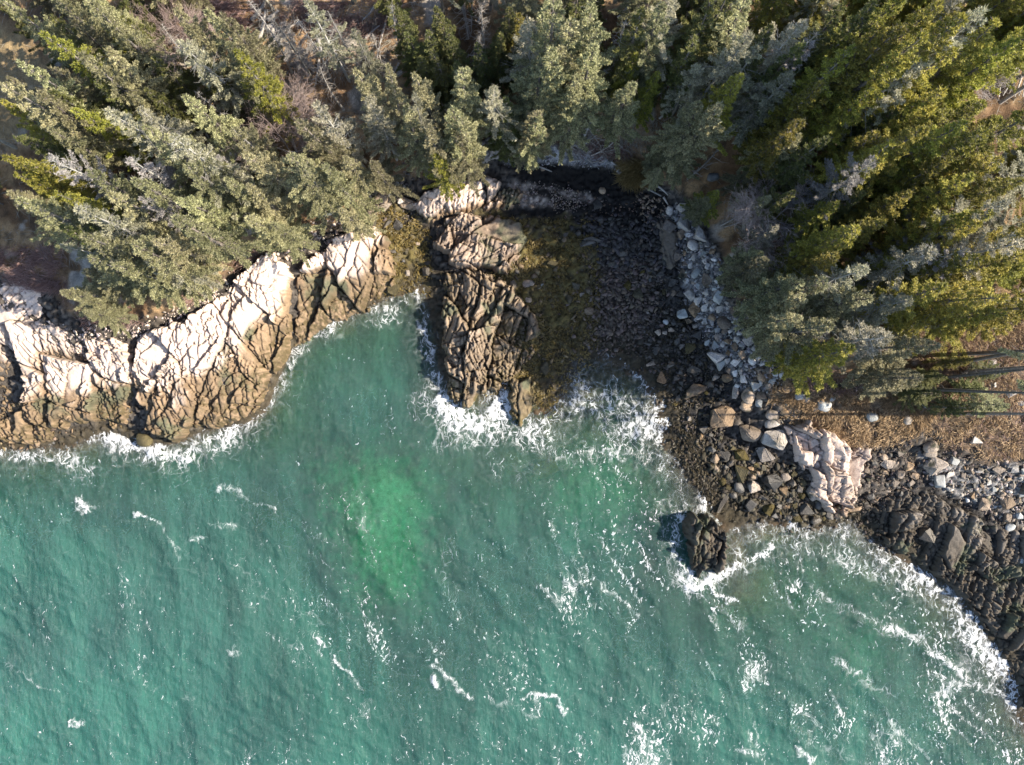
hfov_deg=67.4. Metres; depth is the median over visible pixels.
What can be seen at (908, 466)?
boulder
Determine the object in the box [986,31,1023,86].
fir tree
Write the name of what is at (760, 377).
boulder
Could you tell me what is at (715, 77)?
spruce tree
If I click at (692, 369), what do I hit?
boulder
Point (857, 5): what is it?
fir tree
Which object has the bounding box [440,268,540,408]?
rock outcrop
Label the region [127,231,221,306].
spruce tree
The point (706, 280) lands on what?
boulder
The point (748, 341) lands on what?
boulder
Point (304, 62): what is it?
dead spruce tree
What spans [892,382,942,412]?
fir tree
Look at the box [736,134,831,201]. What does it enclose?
fir tree
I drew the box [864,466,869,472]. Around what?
boulder
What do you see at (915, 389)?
fir tree
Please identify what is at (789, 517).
boulder
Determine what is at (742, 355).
boulder
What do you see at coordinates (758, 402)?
boulder
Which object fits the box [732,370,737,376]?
boulder
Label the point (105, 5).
spruce tree
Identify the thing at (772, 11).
fir tree
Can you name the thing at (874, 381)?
spruce tree
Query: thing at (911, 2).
fir tree
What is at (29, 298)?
rock slab
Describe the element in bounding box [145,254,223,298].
spruce tree
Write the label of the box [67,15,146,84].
spruce tree
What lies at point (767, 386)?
boulder
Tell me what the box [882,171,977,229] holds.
fir tree
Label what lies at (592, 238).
boulder
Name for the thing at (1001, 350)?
spruce tree
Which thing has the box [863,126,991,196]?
fir tree
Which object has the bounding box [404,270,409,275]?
boulder
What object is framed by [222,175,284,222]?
spruce tree
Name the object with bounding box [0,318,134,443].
rock ledge
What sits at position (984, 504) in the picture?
boulder
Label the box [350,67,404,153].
spruce tree
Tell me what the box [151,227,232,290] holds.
spruce tree
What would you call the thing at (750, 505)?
boulder
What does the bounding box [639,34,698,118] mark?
fir tree
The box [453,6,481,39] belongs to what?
fallen tree
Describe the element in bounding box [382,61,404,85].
fallen tree
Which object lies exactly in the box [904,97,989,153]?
fir tree
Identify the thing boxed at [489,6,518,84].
fir tree
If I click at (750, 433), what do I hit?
boulder
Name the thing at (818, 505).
boulder
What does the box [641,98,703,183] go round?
spruce tree
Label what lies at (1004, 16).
fir tree
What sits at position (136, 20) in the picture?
spruce tree
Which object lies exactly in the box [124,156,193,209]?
dead spruce tree
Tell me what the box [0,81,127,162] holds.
spruce tree
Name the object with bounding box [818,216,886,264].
fir tree
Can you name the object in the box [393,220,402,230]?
boulder
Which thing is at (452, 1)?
spruce tree
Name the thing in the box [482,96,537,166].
fir tree
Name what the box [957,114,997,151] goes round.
fir tree
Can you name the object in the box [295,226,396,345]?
rock ledge
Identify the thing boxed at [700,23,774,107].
fir tree
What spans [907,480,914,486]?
boulder
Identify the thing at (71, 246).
spruce tree
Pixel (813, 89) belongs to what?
fir tree
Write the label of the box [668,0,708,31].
fir tree
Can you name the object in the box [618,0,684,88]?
spruce tree
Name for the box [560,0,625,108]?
spruce tree
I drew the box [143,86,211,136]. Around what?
fir tree
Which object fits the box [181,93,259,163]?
spruce tree
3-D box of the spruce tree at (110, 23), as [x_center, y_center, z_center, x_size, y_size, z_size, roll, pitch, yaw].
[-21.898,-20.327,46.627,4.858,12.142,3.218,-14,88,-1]
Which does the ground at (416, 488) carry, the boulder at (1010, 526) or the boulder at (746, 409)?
the boulder at (746, 409)
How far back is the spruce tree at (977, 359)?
48.30 m
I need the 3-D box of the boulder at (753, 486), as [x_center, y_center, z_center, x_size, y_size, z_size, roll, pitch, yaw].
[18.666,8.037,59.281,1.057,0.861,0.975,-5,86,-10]
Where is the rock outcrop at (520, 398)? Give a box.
[507,376,536,427]
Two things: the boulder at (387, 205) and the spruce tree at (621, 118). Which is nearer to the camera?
the spruce tree at (621, 118)
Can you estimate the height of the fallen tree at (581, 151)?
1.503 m
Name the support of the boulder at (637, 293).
on the ground at (416, 488)
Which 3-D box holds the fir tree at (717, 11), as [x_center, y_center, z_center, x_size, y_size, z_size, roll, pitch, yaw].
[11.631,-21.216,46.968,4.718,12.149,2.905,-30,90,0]
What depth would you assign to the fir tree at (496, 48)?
49.88 m
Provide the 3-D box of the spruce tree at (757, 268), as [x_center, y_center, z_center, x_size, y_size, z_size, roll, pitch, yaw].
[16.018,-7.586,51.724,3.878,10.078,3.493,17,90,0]
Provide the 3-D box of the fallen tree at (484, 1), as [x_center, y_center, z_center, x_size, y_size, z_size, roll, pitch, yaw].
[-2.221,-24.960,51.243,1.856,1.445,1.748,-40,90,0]
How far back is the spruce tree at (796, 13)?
46.62 m
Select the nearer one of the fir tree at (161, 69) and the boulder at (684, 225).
the fir tree at (161, 69)
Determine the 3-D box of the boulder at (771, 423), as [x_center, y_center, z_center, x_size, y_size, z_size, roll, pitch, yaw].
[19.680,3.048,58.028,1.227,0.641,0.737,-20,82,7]
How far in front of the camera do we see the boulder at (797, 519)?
59.60 m
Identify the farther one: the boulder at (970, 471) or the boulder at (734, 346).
the boulder at (734, 346)
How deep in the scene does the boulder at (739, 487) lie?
59.19 m
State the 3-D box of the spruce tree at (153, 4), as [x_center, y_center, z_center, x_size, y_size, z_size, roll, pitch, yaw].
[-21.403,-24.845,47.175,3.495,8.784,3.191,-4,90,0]
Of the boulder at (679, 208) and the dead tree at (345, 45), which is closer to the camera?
the dead tree at (345, 45)
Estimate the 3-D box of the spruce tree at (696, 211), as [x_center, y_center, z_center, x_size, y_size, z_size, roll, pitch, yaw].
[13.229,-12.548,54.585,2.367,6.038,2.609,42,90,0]
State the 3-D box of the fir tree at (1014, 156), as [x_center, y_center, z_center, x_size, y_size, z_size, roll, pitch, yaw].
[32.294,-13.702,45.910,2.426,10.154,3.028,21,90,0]
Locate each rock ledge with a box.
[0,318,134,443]
[130,252,294,442]
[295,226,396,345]
[412,176,526,223]
[784,419,871,516]
[872,491,1023,707]
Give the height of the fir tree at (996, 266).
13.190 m
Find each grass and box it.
[612,153,648,193]
[753,313,1023,461]
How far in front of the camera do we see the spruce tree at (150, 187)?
45.71 m
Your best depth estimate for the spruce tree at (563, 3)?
47.15 m
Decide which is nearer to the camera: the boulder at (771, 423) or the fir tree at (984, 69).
the fir tree at (984, 69)
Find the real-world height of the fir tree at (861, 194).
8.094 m
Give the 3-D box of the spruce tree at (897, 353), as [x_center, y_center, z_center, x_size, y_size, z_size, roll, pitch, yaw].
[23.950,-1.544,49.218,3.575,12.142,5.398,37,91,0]
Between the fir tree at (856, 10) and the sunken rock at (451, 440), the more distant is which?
the sunken rock at (451, 440)
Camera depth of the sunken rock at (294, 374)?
60.61 m
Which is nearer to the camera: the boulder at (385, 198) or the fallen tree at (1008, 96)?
the fallen tree at (1008, 96)
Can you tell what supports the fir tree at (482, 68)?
on the ground at (416, 488)
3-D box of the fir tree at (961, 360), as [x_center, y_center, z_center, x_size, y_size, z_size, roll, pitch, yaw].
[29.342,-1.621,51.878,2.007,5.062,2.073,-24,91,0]
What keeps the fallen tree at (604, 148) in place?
on the ground at (416, 488)
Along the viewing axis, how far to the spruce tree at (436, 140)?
48.77 m
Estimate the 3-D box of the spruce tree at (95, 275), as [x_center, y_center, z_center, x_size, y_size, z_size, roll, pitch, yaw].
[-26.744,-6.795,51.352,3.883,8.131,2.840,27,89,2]
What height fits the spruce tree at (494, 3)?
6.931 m
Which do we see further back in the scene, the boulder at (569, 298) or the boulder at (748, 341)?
the boulder at (569, 298)
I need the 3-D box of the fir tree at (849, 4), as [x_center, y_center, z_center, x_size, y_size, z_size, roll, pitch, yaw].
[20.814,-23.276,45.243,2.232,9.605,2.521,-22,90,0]
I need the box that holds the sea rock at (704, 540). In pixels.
[679,510,728,578]
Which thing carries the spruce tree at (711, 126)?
on the ground at (416, 488)
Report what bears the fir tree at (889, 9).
on the ground at (416, 488)
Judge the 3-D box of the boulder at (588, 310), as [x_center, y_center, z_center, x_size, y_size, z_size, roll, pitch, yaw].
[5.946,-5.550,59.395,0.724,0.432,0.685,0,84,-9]
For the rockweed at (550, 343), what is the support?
on the ground at (416, 488)
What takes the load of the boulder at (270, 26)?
on the ground at (416, 488)
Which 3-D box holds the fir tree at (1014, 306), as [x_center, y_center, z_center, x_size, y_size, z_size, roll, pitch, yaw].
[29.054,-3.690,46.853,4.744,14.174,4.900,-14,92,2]
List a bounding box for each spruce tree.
[0,0,82,76]
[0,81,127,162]
[0,139,17,148]
[3,189,90,253]
[6,74,49,114]
[13,59,111,118]
[14,192,109,258]
[25,0,68,21]
[35,88,146,165]
[45,150,141,223]
[46,126,133,182]
[47,64,125,126]
[49,0,125,58]
[58,0,91,25]
[59,241,111,267]
[59,277,121,317]
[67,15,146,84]
[73,202,179,273]
[75,48,167,124]
[77,230,183,294]
[82,0,176,86]
[82,263,147,307]
[83,295,138,338]
[85,168,168,222]
[86,0,189,87]
[88,250,185,308]
[101,106,190,170]
[103,44,186,122]
[104,190,190,240]
[110,257,204,314]
[119,10,164,44]
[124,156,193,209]
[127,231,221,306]
[130,176,236,230]
[137,104,221,153]
[138,192,215,253]
[141,122,238,191]
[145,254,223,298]
[148,0,197,18]
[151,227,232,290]
[167,132,264,220]
[170,212,278,269]
[172,6,242,110]
[174,194,249,242]
[175,35,266,121]
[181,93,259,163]
[182,0,214,15]
[182,152,255,227]
[202,7,279,78]
[214,152,264,186]
[219,11,285,94]
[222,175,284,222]
[227,38,281,123]
[230,122,289,185]
[241,147,312,221]
[244,213,321,256]
[245,182,301,225]
[264,0,284,12]
[267,15,319,78]
[270,216,320,267]
[281,152,349,217]
[294,118,367,181]
[297,163,351,235]
[301,0,353,82]
[311,99,368,171]
[314,162,384,226]
[337,207,386,241]
[340,155,390,207]
[345,28,392,85]
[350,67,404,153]
[351,93,400,161]
[366,157,419,203]
[380,61,436,146]
[387,102,433,177]
[406,92,435,161]
[410,71,447,142]
[418,123,468,179]
[436,133,489,197]
[440,0,460,14]
[441,104,481,174]
[444,66,493,143]
[445,113,486,181]
[468,0,514,12]
[475,84,527,152]
[494,0,542,25]
[499,16,566,98]
[506,56,564,148]
[507,102,556,173]
[511,0,584,101]
[512,115,564,169]
[513,44,571,128]
[537,0,578,18]
[540,16,588,127]
[542,73,590,164]
[557,40,610,144]
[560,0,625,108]
[593,79,640,159]
[608,0,662,32]
[616,0,639,27]
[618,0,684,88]
[640,0,682,80]
[640,165,665,191]
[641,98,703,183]
[641,143,669,175]
[651,101,733,170]
[660,62,704,127]
[660,149,700,190]
[667,29,754,125]
[680,0,751,87]
[681,192,722,226]
[685,0,731,19]
[694,41,762,113]
[715,0,743,19]
[715,240,764,281]
[717,165,758,201]
[717,252,772,297]
[718,81,774,141]
[719,272,806,320]
[724,19,809,99]
[724,70,794,147]
[728,193,771,229]
[732,304,803,360]
[733,292,809,341]
[735,218,779,258]
[738,132,802,183]
[748,304,835,373]
[753,265,829,318]
[760,32,822,97]
[771,258,870,317]
[780,0,828,30]
[784,152,878,231]
[788,284,875,336]
[788,317,894,374]
[791,0,839,21]
[824,58,926,145]
[832,285,914,343]
[840,324,941,385]
[842,350,923,401]
[845,242,942,326]
[866,4,990,125]
[868,235,969,284]
[898,195,1011,278]
[900,224,1023,283]
[910,0,964,39]
[911,0,952,12]
[932,379,1023,401]
[939,346,1023,369]
[945,347,1023,381]
[958,343,1021,363]
[958,407,1023,425]
[959,358,1023,379]
[960,150,1023,227]
[964,382,1010,417]
[969,209,1023,243]
[1010,146,1023,176]
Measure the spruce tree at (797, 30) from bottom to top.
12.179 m
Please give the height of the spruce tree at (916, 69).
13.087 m
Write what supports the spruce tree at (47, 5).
on the ground at (416, 488)
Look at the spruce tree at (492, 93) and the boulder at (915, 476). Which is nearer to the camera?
the spruce tree at (492, 93)
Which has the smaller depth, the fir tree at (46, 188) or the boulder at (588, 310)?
the fir tree at (46, 188)
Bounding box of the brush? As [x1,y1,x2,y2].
[0,0,1023,457]
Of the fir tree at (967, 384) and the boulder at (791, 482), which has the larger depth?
the boulder at (791, 482)
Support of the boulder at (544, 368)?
on the shingle
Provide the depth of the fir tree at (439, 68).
49.08 m
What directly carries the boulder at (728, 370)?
on the ground at (416, 488)
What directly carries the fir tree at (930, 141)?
on the ground at (416, 488)
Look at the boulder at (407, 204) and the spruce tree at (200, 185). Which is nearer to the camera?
the spruce tree at (200, 185)
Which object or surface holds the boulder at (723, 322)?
on the ground at (416, 488)
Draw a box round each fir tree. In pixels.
[0,0,68,68]
[0,98,79,163]
[1,154,90,200]
[12,133,116,181]
[13,171,95,225]
[24,161,110,200]
[39,28,122,97]
[47,88,149,159]
[48,12,115,65]
[52,189,148,238]
[58,222,123,281]
[70,107,150,177]
[94,79,174,154]
[101,24,167,87]
[116,0,173,31]
[120,13,179,61]
[121,85,187,129]
[124,30,197,90]
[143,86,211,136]
[149,55,212,114]
[151,0,190,12]
[184,42,264,127]
[233,47,310,142]
[373,0,410,27]
[391,6,430,86]
[401,31,428,78]
[411,55,444,115]
[421,29,448,103]
[422,152,465,201]
[429,49,453,103]
[431,4,470,71]
[436,60,480,110]
[440,28,474,75]
[454,0,473,15]
[468,41,505,98]
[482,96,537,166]
[485,31,521,89]
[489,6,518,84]
[492,12,530,61]
[501,42,527,98]
[553,0,600,42]
[581,0,606,27]
[600,5,646,100]
[604,51,642,108]
[628,35,651,83]
[632,69,664,132]
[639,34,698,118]
[655,0,715,82]
[667,0,734,94]
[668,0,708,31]
[673,72,744,156]
[676,0,702,17]
[680,190,719,227]
[685,0,733,25]
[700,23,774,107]
[731,117,806,185]
[731,187,796,230]
[732,80,826,154]
[733,40,809,142]
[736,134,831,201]
[743,0,794,39]
[748,23,888,142]
[752,42,858,141]
[757,0,847,97]
[764,336,856,397]
[766,218,861,275]
[768,197,840,253]
[769,237,841,280]
[771,22,906,138]
[776,0,830,41]
[780,0,879,101]
[796,89,875,167]
[796,138,895,205]
[800,0,907,74]
[802,28,929,154]
[804,128,880,208]
[804,196,858,228]
[808,188,866,228]
[809,11,972,132]
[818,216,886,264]
[819,124,932,207]
[821,106,898,151]
[822,98,918,149]
[826,0,945,127]
[827,84,949,162]
[836,255,910,292]
[837,0,868,21]
[837,0,903,27]
[840,0,883,19]
[842,189,913,240]
[843,44,960,145]
[844,210,985,261]
[844,275,951,340]
[847,0,881,8]
[853,157,950,207]
[863,118,968,198]
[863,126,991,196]
[870,205,995,259]
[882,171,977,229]
[883,153,1005,219]
[883,280,1010,356]
[889,2,961,52]
[890,0,931,25]
[890,300,1007,349]
[892,0,936,26]
[892,247,983,315]
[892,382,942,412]
[895,379,924,401]
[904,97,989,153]
[907,176,1023,221]
[911,364,947,387]
[912,17,1002,123]
[912,109,1023,201]
[920,288,1023,358]
[921,247,1023,296]
[922,34,1022,115]
[923,349,973,371]
[924,25,1023,122]
[927,395,974,419]
[944,0,1014,45]
[944,376,985,397]
[949,0,984,15]
[950,223,1023,285]
[954,0,1023,48]
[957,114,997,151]
[968,356,1008,384]
[970,261,1023,290]
[976,5,1023,41]
[985,44,1023,92]
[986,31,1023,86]
[989,138,1022,186]
[993,140,1023,193]
[997,19,1023,39]
[998,57,1023,84]
[1003,139,1023,194]
[1004,287,1023,301]
[1005,191,1023,216]
[1006,139,1023,175]
[1008,260,1023,290]
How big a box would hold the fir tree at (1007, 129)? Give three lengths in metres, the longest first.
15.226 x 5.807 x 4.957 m
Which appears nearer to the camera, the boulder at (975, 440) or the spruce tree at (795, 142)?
the spruce tree at (795, 142)
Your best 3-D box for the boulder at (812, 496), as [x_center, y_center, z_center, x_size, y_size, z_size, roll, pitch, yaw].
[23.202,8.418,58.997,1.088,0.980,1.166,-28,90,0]
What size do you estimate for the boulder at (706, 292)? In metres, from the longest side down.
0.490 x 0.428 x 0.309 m
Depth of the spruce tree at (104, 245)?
45.02 m
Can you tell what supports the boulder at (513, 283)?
on the ground at (416, 488)
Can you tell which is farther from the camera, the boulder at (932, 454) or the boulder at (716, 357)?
the boulder at (716, 357)
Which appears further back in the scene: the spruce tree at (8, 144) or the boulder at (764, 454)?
the boulder at (764, 454)
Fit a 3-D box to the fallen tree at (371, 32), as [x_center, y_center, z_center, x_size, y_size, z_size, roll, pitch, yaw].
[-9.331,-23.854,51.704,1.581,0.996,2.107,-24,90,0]
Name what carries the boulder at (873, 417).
on the ground at (416, 488)
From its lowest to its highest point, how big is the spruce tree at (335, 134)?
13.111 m
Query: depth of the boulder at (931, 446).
56.27 m
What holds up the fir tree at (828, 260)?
on the ground at (416, 488)
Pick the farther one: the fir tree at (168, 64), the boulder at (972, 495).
the boulder at (972, 495)
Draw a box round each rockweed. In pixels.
[370,202,602,424]
[627,269,845,524]
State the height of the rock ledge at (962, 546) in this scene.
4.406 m
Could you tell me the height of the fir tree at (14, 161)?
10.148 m
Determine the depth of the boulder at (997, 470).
56.59 m
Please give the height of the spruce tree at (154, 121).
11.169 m
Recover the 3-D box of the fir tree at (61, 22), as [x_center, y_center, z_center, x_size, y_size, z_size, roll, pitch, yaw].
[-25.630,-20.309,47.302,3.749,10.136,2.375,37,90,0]
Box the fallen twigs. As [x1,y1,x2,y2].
[0,0,1023,346]
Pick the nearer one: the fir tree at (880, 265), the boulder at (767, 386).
the fir tree at (880, 265)
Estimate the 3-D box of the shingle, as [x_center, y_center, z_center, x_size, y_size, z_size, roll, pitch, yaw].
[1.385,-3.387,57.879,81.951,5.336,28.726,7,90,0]
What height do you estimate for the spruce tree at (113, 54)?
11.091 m
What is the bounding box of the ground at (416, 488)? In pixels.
[0,0,1023,764]
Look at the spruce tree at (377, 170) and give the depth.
52.87 m
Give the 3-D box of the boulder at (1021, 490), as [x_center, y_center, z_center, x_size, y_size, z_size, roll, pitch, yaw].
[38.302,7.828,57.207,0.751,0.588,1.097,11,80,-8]
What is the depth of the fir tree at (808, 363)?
49.45 m
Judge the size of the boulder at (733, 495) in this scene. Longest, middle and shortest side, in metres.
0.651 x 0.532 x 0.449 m
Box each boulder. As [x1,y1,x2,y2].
[136,432,152,446]
[265,23,276,34]
[367,204,378,215]
[376,192,387,203]
[380,202,391,210]
[381,219,391,228]
[387,282,399,294]
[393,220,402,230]
[400,197,415,210]
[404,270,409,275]
[422,266,430,275]
[509,280,516,288]
[522,279,534,287]
[525,297,531,302]
[540,361,549,374]
[547,259,559,267]
[565,295,572,303]
[572,282,579,289]
[579,240,595,246]
[583,236,600,242]
[584,307,593,314]
[593,199,602,209]
[599,187,605,193]
[607,260,615,266]
[618,250,628,256]
[623,280,631,291]
[632,288,642,297]
[652,346,660,354]
[655,329,660,335]
[657,370,668,383]
[661,219,676,232]
[666,205,672,215]
[668,278,677,286]
[671,319,676,325]
[674,252,682,261]
[674,337,680,345]
[676,203,685,211]
[676,214,689,231]
[676,229,684,239]
[677,309,687,318]
[678,268,686,277]
[683,289,694,300]
[685,343,695,353]
[686,383,707,398]
[687,240,698,250]
[687,365,700,373]
[688,302,700,316]
[690,253,696,260]
[691,267,700,277]
[691,330,701,338]
[693,227,706,241]
[693,297,701,304]
[699,426,707,433]
[701,304,707,311]
[702,273,712,287]
[703,288,708,295]
[706,379,713,387]
[707,173,718,181]
[707,313,715,320]
[707,351,725,364]
[707,445,715,452]
[710,405,735,427]
[710,453,718,463]
[712,290,723,304]
[712,340,718,349]
[712,374,719,380]
[713,465,718,474]
[714,327,720,333]
[714,334,722,341]
[716,306,722,312]
[716,360,724,370]
[717,316,732,328]
[717,449,730,460]
[717,492,729,512]
[719,478,725,485]
[722,374,732,382]
[724,339,731,343]
[724,366,730,373]
[725,473,731,479]
[729,306,734,317]
[729,492,736,498]
[730,360,740,366]
[731,343,737,351]
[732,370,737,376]
[732,387,739,398]
[734,336,740,342]
[734,449,748,460]
[734,482,744,492]
[735,465,748,482]
[738,350,746,359]
[739,405,750,411]
[739,424,762,441]
[740,375,746,382]
[741,387,755,403]
[741,401,753,408]
[742,335,753,345]
[744,497,756,511]
[747,480,760,492]
[748,357,756,365]
[749,456,756,463]
[751,381,761,390]
[755,399,761,406]
[755,447,775,461]
[756,366,762,371]
[756,391,765,398]
[757,373,764,381]
[759,494,768,499]
[760,429,788,450]
[762,504,774,515]
[763,472,782,490]
[765,383,770,389]
[765,409,777,419]
[765,420,780,427]
[768,378,775,384]
[779,486,787,495]
[780,409,790,415]
[780,473,790,481]
[786,515,791,520]
[788,479,795,485]
[791,470,797,476]
[792,515,801,521]
[795,392,804,399]
[796,485,802,492]
[798,493,805,498]
[800,479,806,486]
[800,504,813,514]
[806,486,817,500]
[811,517,821,524]
[815,501,821,509]
[818,400,831,411]
[826,512,832,519]
[834,511,841,518]
[849,506,861,511]
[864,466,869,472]
[864,492,874,498]
[866,411,878,421]
[880,454,887,459]
[880,460,894,468]
[890,480,899,486]
[896,470,904,478]
[897,450,906,456]
[903,415,911,424]
[904,462,913,470]
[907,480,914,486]
[911,473,918,479]
[919,527,935,543]
[923,440,938,452]
[923,451,936,457]
[923,457,948,475]
[933,474,945,487]
[945,471,954,478]
[947,456,959,465]
[966,468,974,474]
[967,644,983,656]
[969,491,974,499]
[970,436,982,443]
[975,467,983,472]
[978,497,991,510]
[992,466,1005,474]
[1000,497,1015,509]
[1003,513,1011,522]
[1005,523,1015,530]
[1009,482,1015,488]
[1011,466,1018,472]
[1016,513,1022,518]
[1019,483,1023,494]
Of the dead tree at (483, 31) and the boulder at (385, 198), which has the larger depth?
the boulder at (385, 198)
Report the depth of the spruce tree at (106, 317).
52.46 m
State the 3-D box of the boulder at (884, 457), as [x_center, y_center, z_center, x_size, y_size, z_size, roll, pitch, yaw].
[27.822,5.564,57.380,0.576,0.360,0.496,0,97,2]
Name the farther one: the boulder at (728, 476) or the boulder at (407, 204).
the boulder at (728, 476)
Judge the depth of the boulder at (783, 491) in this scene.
59.03 m
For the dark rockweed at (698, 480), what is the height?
2.146 m
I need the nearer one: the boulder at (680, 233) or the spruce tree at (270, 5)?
the spruce tree at (270, 5)
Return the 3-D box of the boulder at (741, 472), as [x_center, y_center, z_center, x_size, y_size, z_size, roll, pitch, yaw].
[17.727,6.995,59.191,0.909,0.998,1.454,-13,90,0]
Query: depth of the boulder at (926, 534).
58.88 m
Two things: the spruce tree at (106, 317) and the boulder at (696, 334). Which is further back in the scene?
the boulder at (696, 334)
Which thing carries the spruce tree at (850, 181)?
on the ground at (416, 488)
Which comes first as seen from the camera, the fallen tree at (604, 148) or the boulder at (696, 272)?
the fallen tree at (604, 148)
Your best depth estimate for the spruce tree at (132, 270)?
48.54 m
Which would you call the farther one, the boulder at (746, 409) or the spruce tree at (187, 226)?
the boulder at (746, 409)
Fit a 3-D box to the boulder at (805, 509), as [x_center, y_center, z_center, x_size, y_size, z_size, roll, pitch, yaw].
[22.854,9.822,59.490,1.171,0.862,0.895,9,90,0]
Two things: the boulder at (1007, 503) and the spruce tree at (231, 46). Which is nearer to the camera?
the spruce tree at (231, 46)
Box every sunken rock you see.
[190,451,203,464]
[290,370,302,378]
[444,433,460,446]
[464,484,477,500]
[533,459,558,478]
[719,606,733,615]
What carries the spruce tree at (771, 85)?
on the ground at (416, 488)
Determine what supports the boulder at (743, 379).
on the ground at (416, 488)
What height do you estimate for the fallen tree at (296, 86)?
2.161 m
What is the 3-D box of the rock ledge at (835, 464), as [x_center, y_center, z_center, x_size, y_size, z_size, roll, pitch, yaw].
[23.471,6.598,58.606,8.579,4.928,6.284,23,90,0]
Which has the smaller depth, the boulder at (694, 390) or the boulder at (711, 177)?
the boulder at (711, 177)
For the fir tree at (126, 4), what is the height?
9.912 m
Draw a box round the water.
[0,288,1023,764]
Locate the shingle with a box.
[0,147,1023,569]
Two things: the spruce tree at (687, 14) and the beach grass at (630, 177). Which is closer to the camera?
the spruce tree at (687, 14)
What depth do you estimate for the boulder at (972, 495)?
57.76 m
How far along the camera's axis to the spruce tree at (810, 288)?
46.78 m
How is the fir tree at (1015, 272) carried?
on the ground at (416, 488)
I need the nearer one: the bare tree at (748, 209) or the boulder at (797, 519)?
the bare tree at (748, 209)
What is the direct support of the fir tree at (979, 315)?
on the ground at (416, 488)
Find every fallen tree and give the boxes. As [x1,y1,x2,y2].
[250,0,279,20]
[252,10,269,36]
[266,3,289,21]
[269,8,300,43]
[282,69,301,102]
[300,59,328,90]
[311,38,330,59]
[361,6,379,25]
[365,10,388,42]
[368,23,386,59]
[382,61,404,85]
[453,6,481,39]
[456,4,480,33]
[459,3,479,39]
[466,0,493,22]
[571,143,593,163]
[577,134,602,157]
[586,127,603,149]
[591,136,621,155]
[601,138,630,159]
[686,149,725,179]
[719,203,740,226]
[998,85,1023,104]
[1000,73,1023,87]
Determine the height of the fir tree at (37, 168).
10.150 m
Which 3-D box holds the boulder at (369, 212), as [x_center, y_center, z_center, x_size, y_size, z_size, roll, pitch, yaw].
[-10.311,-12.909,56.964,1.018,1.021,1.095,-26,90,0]
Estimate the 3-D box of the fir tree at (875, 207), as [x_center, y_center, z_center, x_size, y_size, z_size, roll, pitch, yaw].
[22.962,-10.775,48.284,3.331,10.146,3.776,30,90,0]
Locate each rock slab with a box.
[0,282,42,324]
[653,219,677,269]
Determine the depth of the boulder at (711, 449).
59.11 m
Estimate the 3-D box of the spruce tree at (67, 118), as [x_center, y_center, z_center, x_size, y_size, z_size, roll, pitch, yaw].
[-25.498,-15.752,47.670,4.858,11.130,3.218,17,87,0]
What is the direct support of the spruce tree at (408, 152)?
on the ground at (416, 488)
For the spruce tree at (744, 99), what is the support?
on the ground at (416, 488)
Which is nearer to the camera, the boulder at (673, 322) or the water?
the boulder at (673, 322)
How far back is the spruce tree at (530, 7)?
48.17 m
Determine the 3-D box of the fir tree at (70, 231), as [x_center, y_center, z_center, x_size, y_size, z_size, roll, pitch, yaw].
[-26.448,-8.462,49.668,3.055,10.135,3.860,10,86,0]
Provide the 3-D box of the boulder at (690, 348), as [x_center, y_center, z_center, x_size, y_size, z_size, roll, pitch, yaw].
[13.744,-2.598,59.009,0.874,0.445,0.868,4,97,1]
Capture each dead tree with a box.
[159,23,197,75]
[195,89,227,119]
[247,0,293,73]
[293,19,332,82]
[316,66,348,111]
[325,10,366,77]
[369,34,394,84]
[386,3,404,58]
[470,31,489,79]
[471,2,492,52]
[604,18,630,79]
[881,322,942,332]
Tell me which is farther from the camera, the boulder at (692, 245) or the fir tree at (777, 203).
the boulder at (692, 245)
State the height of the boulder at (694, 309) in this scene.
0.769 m
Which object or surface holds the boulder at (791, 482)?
on the ground at (416, 488)
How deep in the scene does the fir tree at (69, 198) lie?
45.48 m
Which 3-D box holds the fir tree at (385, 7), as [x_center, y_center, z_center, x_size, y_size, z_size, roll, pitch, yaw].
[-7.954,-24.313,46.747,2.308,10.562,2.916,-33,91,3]
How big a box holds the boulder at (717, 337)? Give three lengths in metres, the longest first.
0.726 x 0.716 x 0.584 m
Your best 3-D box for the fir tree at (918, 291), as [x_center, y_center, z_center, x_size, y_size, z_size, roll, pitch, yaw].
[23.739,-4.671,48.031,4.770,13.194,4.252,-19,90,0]
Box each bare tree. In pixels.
[121,0,224,89]
[225,55,347,172]
[720,158,823,273]
[957,22,1022,100]
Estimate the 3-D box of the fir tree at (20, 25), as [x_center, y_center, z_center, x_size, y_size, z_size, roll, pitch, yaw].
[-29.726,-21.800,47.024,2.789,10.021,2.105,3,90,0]
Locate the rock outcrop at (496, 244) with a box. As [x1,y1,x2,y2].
[433,212,526,274]
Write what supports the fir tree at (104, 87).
on the ground at (416, 488)
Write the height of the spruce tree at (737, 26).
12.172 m
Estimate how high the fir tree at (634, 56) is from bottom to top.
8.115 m
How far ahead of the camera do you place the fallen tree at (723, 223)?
55.75 m
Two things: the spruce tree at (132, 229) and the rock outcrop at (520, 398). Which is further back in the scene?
the rock outcrop at (520, 398)
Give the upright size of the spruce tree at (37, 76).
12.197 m
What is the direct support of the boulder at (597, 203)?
on the ground at (416, 488)
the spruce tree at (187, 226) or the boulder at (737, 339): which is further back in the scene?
the boulder at (737, 339)
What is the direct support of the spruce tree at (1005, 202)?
on the ground at (416, 488)
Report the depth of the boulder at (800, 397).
56.64 m
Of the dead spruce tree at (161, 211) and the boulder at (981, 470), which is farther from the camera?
the boulder at (981, 470)
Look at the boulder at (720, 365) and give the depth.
58.00 m
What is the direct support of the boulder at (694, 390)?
on the ground at (416, 488)
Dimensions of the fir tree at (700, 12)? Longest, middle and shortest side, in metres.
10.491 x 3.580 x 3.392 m
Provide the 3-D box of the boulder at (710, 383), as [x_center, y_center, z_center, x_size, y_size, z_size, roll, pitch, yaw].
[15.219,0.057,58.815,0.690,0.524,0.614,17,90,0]

